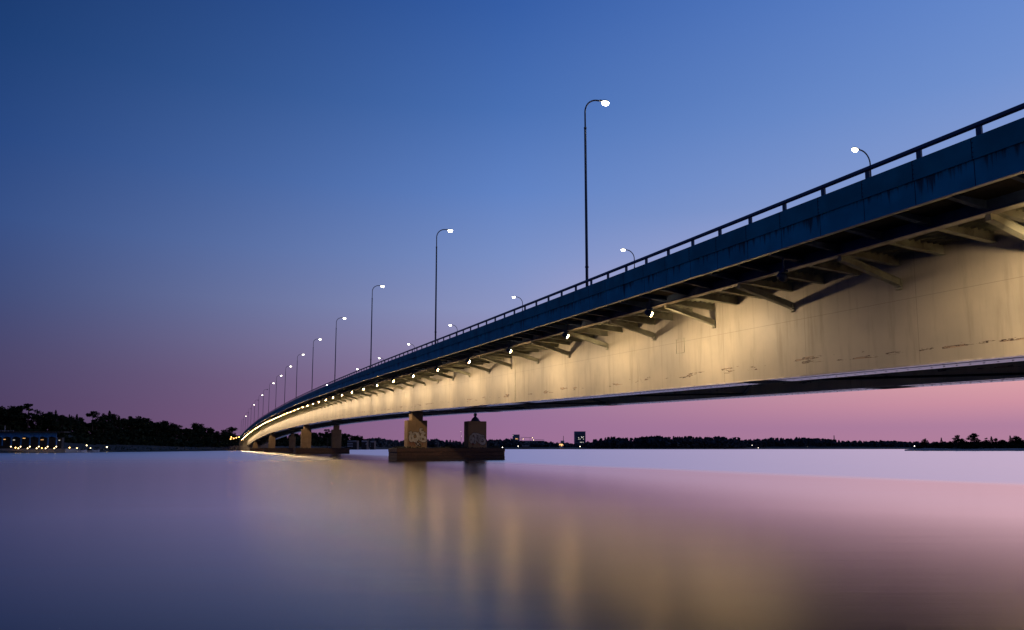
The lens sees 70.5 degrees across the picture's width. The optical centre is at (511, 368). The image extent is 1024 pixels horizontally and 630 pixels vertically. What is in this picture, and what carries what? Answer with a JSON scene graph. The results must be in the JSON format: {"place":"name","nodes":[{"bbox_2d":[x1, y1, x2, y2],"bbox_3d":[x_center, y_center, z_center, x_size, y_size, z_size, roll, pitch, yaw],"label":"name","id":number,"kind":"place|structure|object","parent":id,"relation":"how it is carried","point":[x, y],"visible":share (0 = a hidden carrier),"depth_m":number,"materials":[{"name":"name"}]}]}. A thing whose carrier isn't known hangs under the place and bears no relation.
{"place":"outdoors","nodes":[
{"label":"outdoors","id":0,"kind":"place"},
{"bbox_2d":[0,431,241,452],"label":"shore ground","id":1,"kind":"structure","parent":0,"point":[80,446],"depth_m":350.79,"materials":[{"name":"black soil"}]},
{"bbox_2d":[0,406,12,425],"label":"broadleaf tree","id":2,"kind":"object","parent":1,"relation":"on","point":[2,415],"visible":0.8,"depth_m":331.29,"materials":[{"name":"green plant"}]},
{"bbox_2d":[0,406,25,429],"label":"broadleaf tree","id":3,"kind":"object","parent":1,"relation":"on","point":[7,411],"visible":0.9,"depth_m":332.28,"materials":[{"name":"green plant"}]},
{"bbox_2d":[2,406,27,426],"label":"broadleaf tree","id":4,"kind":"object","parent":1,"relation":"on","point":[16,419],"visible":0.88,"depth_m":333.14,"materials":[{"name":"green plant"}]},
{"bbox_2d":[10,403,43,428],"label":"pine tree","id":5,"kind":"object","parent":1,"relation":"on","point":[26,407],"visible":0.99,"depth_m":335.59,"materials":[{"name":"green plant"}]},
{"bbox_2d":[30,410,41,427],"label":"broadleaf tree","id":6,"kind":"object","parent":1,"relation":"on","point":[36,418],"visible":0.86,"depth_m":337.09,"materials":[{"name":"green plant"}]},
{"bbox_2d":[0,430,79,452],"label":"pavilion","id":7,"kind":"structure","parent":1,"relation":"on","point":[35,443],"depth_m":275.66,"materials":[{"name":"concrete"}]},
{"bbox_2d":[37,412,47,424],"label":"broadleaf tree","id":8,"kind":"object","parent":1,"relation":"on","point":[42,420],"visible":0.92,"depth_m":339.20,"materials":[{"name":"green plant"}]},
{"bbox_2d":[50,410,59,431],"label":"spruce tree","id":9,"kind":"object","parent":1,"relation":"on","point":[56,419],"visible":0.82,"depth_m":345.48,"materials":[{"name":"green plant"}]},
{"bbox_2d":[53,415,68,428],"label":"broadleaf tree","id":10,"kind":"object","parent":1,"relation":"on","point":[60,419],"visible":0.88,"depth_m":347.99,"materials":[{"name":"green plant"}]},
{"bbox_2d":[65,414,71,433],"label":"spruce tree","id":11,"kind":"object","parent":1,"relation":"on","point":[69,428],"visible":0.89,"depth_m":352.54,"materials":[{"name":"green plant"}]},
{"bbox_2d":[69,415,76,429],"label":"broadleaf tree","id":12,"kind":"object","parent":1,"relation":"on","point":[72,422],"visible":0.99,"depth_m":355.14,"materials":[{"name":"green plant"}]},
{"bbox_2d":[72,414,81,431],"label":"spruce tree","id":13,"kind":"object","parent":1,"relation":"on","point":[76,425],"visible":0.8,"depth_m":358.45,"materials":[{"name":"green plant"}]},
{"bbox_2d":[75,417,84,430],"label":"broadleaf tree","id":14,"kind":"object","parent":1,"relation":"on","point":[81,421],"visible":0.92,"depth_m":361.55,"materials":[{"name":"green plant"}]},
{"bbox_2d":[84,411,99,430],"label":"pine tree","id":15,"kind":"object","parent":1,"relation":"on","point":[91,414],"visible":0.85,"depth_m":372.27,"materials":[{"name":"green plant"}]},
{"bbox_2d":[93,411,105,429],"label":"broadleaf tree","id":16,"kind":"object","parent":1,"relation":"on","point":[101,419],"visible":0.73,"depth_m":377.14,"materials":[{"name":"green plant"}]},
{"bbox_2d":[99,413,111,432],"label":"broadleaf tree","id":17,"kind":"object","parent":1,"relation":"on","point":[106,424],"visible":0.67,"depth_m":383.28,"materials":[{"name":"green plant"}]},
{"bbox_2d":[105,410,114,432],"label":"spruce tree","id":18,"kind":"object","parent":1,"relation":"on","point":[110,420],"visible":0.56,"depth_m":389.01,"materials":[{"name":"green plant"}]},
{"bbox_2d":[108,414,120,431],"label":"broadleaf tree","id":19,"kind":"object","parent":1,"relation":"on","point":[116,420],"visible":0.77,"depth_m":392.76,"materials":[{"name":"green plant"}]},
{"bbox_2d":[0,410,239,447],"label":"hillside wood","id":20,"kind":"object","parent":1,"relation":"on","point":[87,435],"visible":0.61,"depth_m":372.74,"materials":[{"name":"green plant"}]},
{"bbox_2d":[119,418,129,433],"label":"broadleaf tree","id":21,"kind":"object","parent":1,"relation":"on","point":[124,422],"visible":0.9,"depth_m":401.92,"materials":[{"name":"green plant"}]},
{"bbox_2d":[125,416,140,432],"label":"broadleaf tree","id":22,"kind":"object","parent":1,"relation":"on","point":[132,422],"visible":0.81,"depth_m":407.30,"materials":[{"name":"green plant"}]},
{"bbox_2d":[133,416,149,434],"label":"broadleaf tree","id":23,"kind":"object","parent":1,"relation":"on","point":[140,419],"visible":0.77,"depth_m":414.16,"materials":[{"name":"green plant"}]},
{"bbox_2d":[73,446,225,451],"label":"waterside bushes","id":24,"kind":"object","parent":1,"relation":"on","point":[122,448],"visible":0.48,"depth_m":345.33,"materials":[{"name":"green plant"}]},
{"bbox_2d":[143,418,155,434],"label":"broadleaf tree","id":25,"kind":"object","parent":1,"relation":"on","point":[149,421],"visible":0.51,"depth_m":421.03,"materials":[{"name":"green plant"}]},
{"bbox_2d":[153,422,163,438],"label":"broadleaf tree","id":26,"kind":"object","parent":1,"relation":"on","point":[158,425],"visible":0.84,"depth_m":431.73,"materials":[{"name":"green plant"}]},
{"bbox_2d":[160,420,172,436],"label":"broadleaf tree","id":27,"kind":"object","parent":1,"relation":"on","point":[166,426],"visible":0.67,"depth_m":440.28,"materials":[{"name":"green plant"}]},
{"bbox_2d":[170,423,179,438],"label":"broadleaf tree","id":28,"kind":"object","parent":1,"relation":"on","point":[172,425],"visible":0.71,"depth_m":451.36,"materials":[{"name":"green plant"}]},
{"bbox_2d":[177,425,186,435],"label":"broadleaf tree","id":29,"kind":"object","parent":1,"relation":"on","point":[182,431],"visible":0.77,"depth_m":462.88,"materials":[{"name":"green plant"}]},
{"bbox_2d":[182,428,191,439],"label":"broadleaf tree","id":30,"kind":"object","parent":1,"relation":"on","point":[187,434],"visible":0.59,"depth_m":474.21,"materials":[{"name":"green plant"}]},
{"bbox_2d":[189,423,205,437],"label":"broadleaf tree","id":31,"kind":"object","parent":1,"relation":"on","point":[198,432],"visible":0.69,"depth_m":488.56,"materials":[{"name":"green plant"}]},
{"bbox_2d":[198,424,209,438],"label":"broadleaf tree","id":32,"kind":"object","parent":1,"relation":"on","point":[206,429],"visible":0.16,"depth_m":502.71,"materials":[{"name":"green plant"}]},
{"bbox_2d":[206,427,215,438],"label":"broadleaf tree","id":33,"kind":"object","parent":1,"relation":"on","point":[210,430],"visible":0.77,"depth_m":520.76,"materials":[{"name":"green plant"}]},
{"bbox_2d":[214,431,222,440],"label":"broadleaf tree","id":34,"kind":"object","parent":1,"relation":"on","point":[217,437],"visible":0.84,"depth_m":538.21,"materials":[{"name":"green plant"}]},
{"bbox_2d":[220,430,227,441],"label":"broadleaf tree","id":35,"kind":"object","parent":1,"relation":"on","point":[223,435],"visible":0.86,"depth_m":555.93,"materials":[{"name":"green plant"}]},
{"bbox_2d":[222,427,238,439],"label":"broadleaf tree","id":36,"kind":"object","parent":1,"relation":"on","point":[230,430],"visible":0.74,"depth_m":575.50,"materials":[{"name":"green plant"}]},
{"bbox_2d":[225,445,238,450],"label":"boulder slope","id":37,"kind":"structure","parent":1,"relation":"on","point":[234,448],"depth_m":511.69,"materials":[{"name":"grey stone"}]},
{"bbox_2d":[239,439,267,450],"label":"abutment","id":38,"kind":"object","parent":1,"relation":"on","point":[243,446],"visible":0.33,"depth_m":533.53,"materials":[{"name":"concrete"}]},
{"bbox_2d":[0,449,1023,629],"bbox_3d":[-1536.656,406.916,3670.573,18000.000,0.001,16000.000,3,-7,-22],"label":"water","id":39,"kind":"structure","parent":0,"point":[707,539],"depth_m":13.20,"materials":[{"name":"purple liquid"}]},
{"bbox_2d":[75,448,86,452],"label":"motor boat","id":40,"kind":"object","parent":39,"relation":"on","point":[81,451],"visible":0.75,"depth_m":274.54,"materials":[{"name":"white"}]},
{"bbox_2d":[87,448,99,451],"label":"motor boat","id":41,"kind":"object","parent":39,"relation":"on","point":[90,450],"visible":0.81,"depth_m":288.66,"materials":[{"name":"white"}]},
{"bbox_2d":[250,441,268,450],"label":"bridge pier","id":42,"kind":"structure","parent":39,"relation":"in","point":[255,446],"depth_m":458.46,"materials":[{"name":"concrete"}]},
{"bbox_2d":[264,434,295,451],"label":"bridge pier","id":43,"kind":"structure","parent":39,"relation":"in","point":[272,439],"depth_m":340.00,"materials":[{"name":"concrete"}]},
{"bbox_2d":[294,425,349,453],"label":"bridge pier","id":44,"kind":"structure","parent":39,"relation":"in","point":[306,448],"depth_m":221.51,"materials":[{"name":"concrete"}]},
{"bbox_2d":[388,412,504,459],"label":"bridge pier","id":45,"kind":"structure","parent":39,"relation":"in","point":[415,439],"depth_m":103.89,"materials":[{"name":"concrete"}]},
{"bbox_2d":[240,103,1023,444],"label":"road bridge","id":46,"kind":"structure","parent":45,"relation":"on","point":[908,275],"depth_m":34.87,"materials":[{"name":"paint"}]},
{"bbox_2d":[312,339,320,386],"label":"street lamp","id":47,"kind":"object","parent":46,"relation":"on","point":[312,364],"visible":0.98,"depth_m":164.89,"materials":[{"name":"white metal"}]},
{"bbox_2d":[334,317,345,379],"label":"street lamp","id":48,"kind":"object","parent":46,"relation":"on","point":[335,347],"visible":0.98,"depth_m":135.04,"materials":[{"name":"white metal"}]},
{"bbox_2d":[370,285,383,367],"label":"street lamp","id":49,"kind":"object","parent":46,"relation":"on","point":[371,325],"visible":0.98,"depth_m":105.11,"materials":[{"name":"white metal"}]},
{"bbox_2d":[435,229,452,343],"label":"street lamp","id":50,"kind":"object","parent":46,"relation":"on","point":[450,230],"visible":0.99,"depth_m":75.15,"materials":[{"name":"white metal"}]},
{"bbox_2d":[465,352,477,362],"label":"floodlight","id":51,"kind":"object","parent":46,"relation":"attached to","point":[467,360],"visible":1,"depth_m":66.96,"materials":[{"name":"black metal"}]},
{"bbox_2d":[506,340,520,352],"bbox_3d":[0.181,-1.718,58.028,1.395,1.058,0.374,3,-7,-22],"label":"floodlight","id":52,"kind":"object","parent":46,"relation":"attached to","point":[508,350],"visible":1,"depth_m":57.77,"materials":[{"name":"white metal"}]},
{"bbox_2d":[562,323,580,337],"bbox_3d":[4.023,-2.501,48.825,1.395,1.058,0.374,3,-7,-22],"label":"floodlight","id":53,"kind":"object","parent":46,"relation":"attached to","point":[565,334],"visible":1,"depth_m":48.58,"materials":[{"name":"black metal"}]},
{"bbox_2d":[584,100,608,285],"bbox_3d":[5.376,-10.699,45.581,1.865,13.120,0.326,3,-7,-22],"label":"street lamp","id":54,"kind":"object","parent":46,"relation":"on","point":[605,102],"visible":0.98,"depth_m":45.26,"materials":[{"name":"white metal"}]},
{"bbox_2d":[644,298,666,316],"bbox_3d":[7.864,-3.295,39.624,1.395,1.058,0.374,3,-7,-22],"label":"floodlight","id":55,"kind":"object","parent":46,"relation":"attached to","point":[648,312],"visible":1,"depth_m":39.38,"materials":[{"name":"black metal"}]},
{"bbox_2d":[776,257,803,281],"bbox_3d":[11.706,-4.102,30.425,1.395,1.058,0.374,3,-7,-22],"label":"floodlight","id":56,"kind":"object","parent":46,"relation":"attached to","point":[781,276],"visible":1,"depth_m":30.20,"materials":[{"name":"black metal"}]},
{"bbox_2d":[852,147,871,175],"bbox_3d":[25.948,-9.775,53.132,1.865,13.120,0.326,3,-7,-22],"label":"street lamp","id":57,"kind":"object","parent":46,"relation":"on","point":[855,149],"visible":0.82,"depth_m":53.79,"materials":[{"name":"white"}]},
{"bbox_2d":[0,0,1023,443],"label":"sky","id":58,"kind":"structure","parent":0,"point":[195,195],"materials":[{"name":"blue"}]},
{"bbox_2d":[275,445,994,449],"bbox_3d":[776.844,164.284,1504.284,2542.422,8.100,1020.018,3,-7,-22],"label":"shore ground","id":59,"kind":"structure","parent":0,"point":[809,447],"depth_m":1381.62,"materials":[{"name":"black soil"}]},
{"bbox_2d":[275,432,368,446],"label":"bridgehead wood","id":60,"kind":"object","parent":59,"relation":"on","point":[317,440],"visible":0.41,"depth_m":820.04,"materials":[{"name":"green plant"}]},
{"bbox_2d":[322,429,330,447],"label":"pine tree","id":61,"kind":"object","parent":59,"relation":"on","point":[326,432],"visible":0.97,"depth_m":795.33,"materials":[{"name":"green plant"}]},
{"bbox_2d":[347,440,358,449],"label":"apartment block","id":62,"kind":"structure","parent":59,"relation":"on","point":[353,444],"depth_m":885.03,"materials":[{"name":"grey concrete"}]},
{"bbox_2d":[361,440,368,449],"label":"apartment block","id":63,"kind":"structure","parent":59,"relation":"on","point":[364,444],"depth_m":914.96,"materials":[{"name":"grey concrete"}]},
{"bbox_2d":[370,441,375,449],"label":"apartment block","id":64,"kind":"structure","parent":59,"relation":"on","point":[372,445],"depth_m":934.85,"materials":[{"name":"grey concrete"}]},
{"bbox_2d":[366,437,585,447],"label":"wood","id":65,"kind":"object","parent":59,"relation":"on","point":[506,442],"visible":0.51,"depth_m":1394.78,"materials":[{"name":"green plant"}]},
{"bbox_2d":[513,435,519,441],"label":"tower block","id":66,"kind":"structure","parent":59,"relation":"on","point":[516,437],"depth_m":1592.91,"materials":[{"name":"white"}]},
{"bbox_2d":[574,431,585,443],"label":"tower block","id":67,"kind":"structure","parent":59,"relation":"on","point":[579,436],"depth_m":1493.58,"materials":[{"name":"white"}]},
{"bbox_2d":[584,435,747,447],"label":"trees","id":68,"kind":"object","parent":59,"relation":"on","point":[651,441],"visible":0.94,"depth_m":1351.21,"materials":[{"name":"plant"}]},
{"bbox_2d":[743,437,1007,447],"bbox_3d":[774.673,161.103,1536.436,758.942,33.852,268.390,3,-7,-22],"label":"distant ridge wood","id":69,"kind":"object","parent":59,"relation":"on","point":[790,442],"visible":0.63,"depth_m":1548.52,"materials":[{"name":"plant"}]},
{"bbox_2d":[905,448,1023,450],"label":"islet ground","id":70,"kind":"structure","parent":0,"point":[981,449],"depth_m":460.11,"materials":[{"name":"black soil"}]},
{"bbox_2d":[922,438,927,446],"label":"broadleaf tree","id":71,"kind":"object","parent":70,"relation":"on","point":[924,441],"visible":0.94,"depth_m":482.20,"materials":[{"name":"green plant"}]},
{"bbox_2d":[952,435,961,448],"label":"broadleaf tree","id":72,"kind":"object","parent":70,"relation":"on","point":[958,440],"visible":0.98,"depth_m":482.12,"materials":[{"name":"green plant"}]},
{"bbox_2d":[959,438,967,448],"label":"broadleaf tree","id":73,"kind":"object","parent":70,"relation":"on","point":[964,441],"visible":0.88,"depth_m":481.66,"materials":[{"name":"green plant"}]},
{"bbox_2d":[914,441,1023,448],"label":"islet thicket","id":74,"kind":"object","parent":70,"relation":"on","point":[967,446],"visible":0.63,"depth_m":475.15,"materials":[{"name":"green plant"}]},
{"bbox_2d":[966,433,983,446],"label":"broadleaf tree","id":75,"kind":"object","parent":70,"relation":"on","point":[973,438],"visible":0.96,"depth_m":480.93,"materials":[{"name":"green plant"}]},
{"bbox_2d":[989,436,994,445],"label":"spruce tree","id":76,"kind":"object","parent":70,"relation":"on","point":[991,441],"visible":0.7,"depth_m":482.07,"materials":[{"name":"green plant"}]},
{"bbox_2d":[993,438,1001,444],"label":"broadleaf tree","id":77,"kind":"object","parent":70,"relation":"on","point":[996,442],"visible":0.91,"depth_m":481.72,"materials":[{"name":"green plant"}]},
{"bbox_2d":[1006,436,1014,447],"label":"spruce tree","id":78,"kind":"object","parent":70,"relation":"on","point":[1009,440],"visible":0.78,"depth_m":482.19,"materials":[{"name":"green plant"}]},
{"bbox_2d":[1011,436,1021,447],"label":"broadleaf tree","id":79,"kind":"object","parent":70,"relation":"on","point":[1015,440],"visible":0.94,"depth_m":481.40,"materials":[{"name":"green plant"}]}
]}

